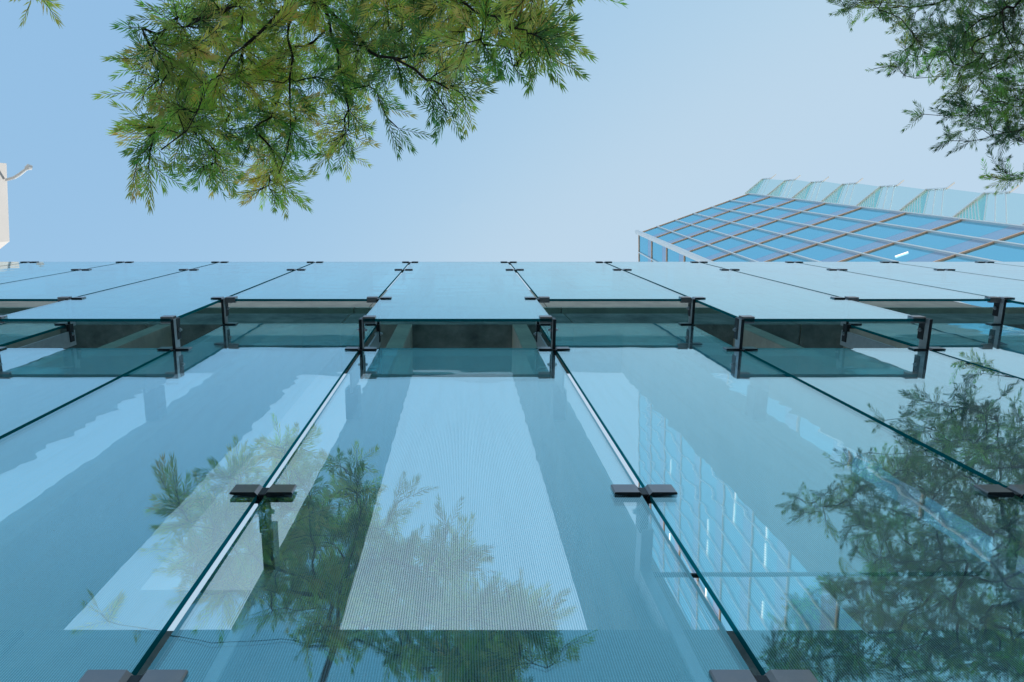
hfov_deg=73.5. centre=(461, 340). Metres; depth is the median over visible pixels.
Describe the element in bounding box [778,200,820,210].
window
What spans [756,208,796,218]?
window
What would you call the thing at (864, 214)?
window
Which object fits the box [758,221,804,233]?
window
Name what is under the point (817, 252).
window
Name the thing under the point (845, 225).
window
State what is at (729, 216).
window
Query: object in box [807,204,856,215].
window
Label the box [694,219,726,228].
window
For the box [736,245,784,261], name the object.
window
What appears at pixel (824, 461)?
screen building
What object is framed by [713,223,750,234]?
window
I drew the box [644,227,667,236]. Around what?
window
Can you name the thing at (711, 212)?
window
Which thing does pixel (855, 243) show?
window
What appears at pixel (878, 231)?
window
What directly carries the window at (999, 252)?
in the glass tower
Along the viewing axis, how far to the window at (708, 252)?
41.94 m
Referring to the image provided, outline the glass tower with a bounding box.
[635,174,1023,630]
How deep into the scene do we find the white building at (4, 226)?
38.04 m
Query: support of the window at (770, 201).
in the glass tower
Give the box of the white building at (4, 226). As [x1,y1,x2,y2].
[0,163,32,248]
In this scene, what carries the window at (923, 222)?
in the glass tower
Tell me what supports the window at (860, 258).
in the glass tower
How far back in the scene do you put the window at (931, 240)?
29.23 m
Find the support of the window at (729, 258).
in the glass tower
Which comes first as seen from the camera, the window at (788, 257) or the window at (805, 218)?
the window at (788, 257)
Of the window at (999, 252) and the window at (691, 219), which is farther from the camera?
the window at (691, 219)
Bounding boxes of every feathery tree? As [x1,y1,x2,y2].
[9,0,628,220]
[826,0,1023,195]
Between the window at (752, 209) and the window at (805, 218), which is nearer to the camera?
the window at (805, 218)
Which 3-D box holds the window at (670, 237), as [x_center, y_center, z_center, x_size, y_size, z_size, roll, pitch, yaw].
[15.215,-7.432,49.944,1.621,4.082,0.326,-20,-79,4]
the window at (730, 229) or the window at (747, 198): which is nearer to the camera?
the window at (730, 229)
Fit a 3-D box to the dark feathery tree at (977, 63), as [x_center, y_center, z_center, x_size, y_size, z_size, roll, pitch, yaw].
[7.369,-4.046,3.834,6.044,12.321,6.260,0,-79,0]
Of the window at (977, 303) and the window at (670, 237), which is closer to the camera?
the window at (977, 303)
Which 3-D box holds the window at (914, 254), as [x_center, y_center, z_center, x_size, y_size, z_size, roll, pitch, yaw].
[19.196,-3.653,29.506,1.621,4.082,0.326,-20,-79,4]
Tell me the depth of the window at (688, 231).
49.79 m
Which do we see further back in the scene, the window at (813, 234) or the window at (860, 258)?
the window at (813, 234)
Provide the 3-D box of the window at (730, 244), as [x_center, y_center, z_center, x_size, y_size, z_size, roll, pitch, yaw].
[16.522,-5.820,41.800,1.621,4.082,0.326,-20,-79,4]
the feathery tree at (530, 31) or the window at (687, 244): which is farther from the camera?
the window at (687, 244)
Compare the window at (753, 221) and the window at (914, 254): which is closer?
the window at (914, 254)
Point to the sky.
(683, 107)
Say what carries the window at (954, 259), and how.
in the glass tower
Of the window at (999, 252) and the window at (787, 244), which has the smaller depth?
the window at (999, 252)
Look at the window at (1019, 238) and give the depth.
26.82 m
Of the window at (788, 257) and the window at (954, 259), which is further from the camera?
the window at (788, 257)
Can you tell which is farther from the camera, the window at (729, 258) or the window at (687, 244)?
the window at (687, 244)
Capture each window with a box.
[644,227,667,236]
[657,233,684,242]
[660,221,686,230]
[673,238,703,250]
[674,225,706,236]
[678,214,706,223]
[690,246,727,259]
[691,231,726,243]
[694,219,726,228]
[697,208,726,216]
[711,237,753,251]
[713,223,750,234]
[713,254,750,261]
[714,212,748,221]
[715,201,745,209]
[734,195,765,202]
[735,204,769,213]
[735,216,774,226]
[735,229,779,242]
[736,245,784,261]
[755,197,790,205]
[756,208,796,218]
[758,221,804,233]
[761,236,812,251]
[769,255,810,261]
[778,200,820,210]
[782,213,830,224]
[787,227,840,241]
[794,245,857,261]
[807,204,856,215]
[813,218,870,231]
[823,235,889,252]
[841,209,901,221]
[843,255,881,261]
[852,224,921,240]
[866,244,950,261]
[882,214,956,229]
[901,232,988,252]
[934,221,1023,239]
[940,256,977,261]
[960,301,1023,306]
[964,243,1023,261]
[1002,233,1023,243]
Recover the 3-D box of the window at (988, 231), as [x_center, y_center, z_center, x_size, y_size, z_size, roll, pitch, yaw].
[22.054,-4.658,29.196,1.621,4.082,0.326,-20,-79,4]
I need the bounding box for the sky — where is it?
[0,0,1023,630]
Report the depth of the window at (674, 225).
53.84 m
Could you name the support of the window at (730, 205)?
in the glass tower
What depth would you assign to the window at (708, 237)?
45.81 m
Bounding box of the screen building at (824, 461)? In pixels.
[0,261,1023,681]
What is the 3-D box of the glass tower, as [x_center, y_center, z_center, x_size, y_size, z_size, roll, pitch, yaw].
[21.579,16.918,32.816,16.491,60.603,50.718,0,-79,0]
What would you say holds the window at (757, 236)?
in the glass tower

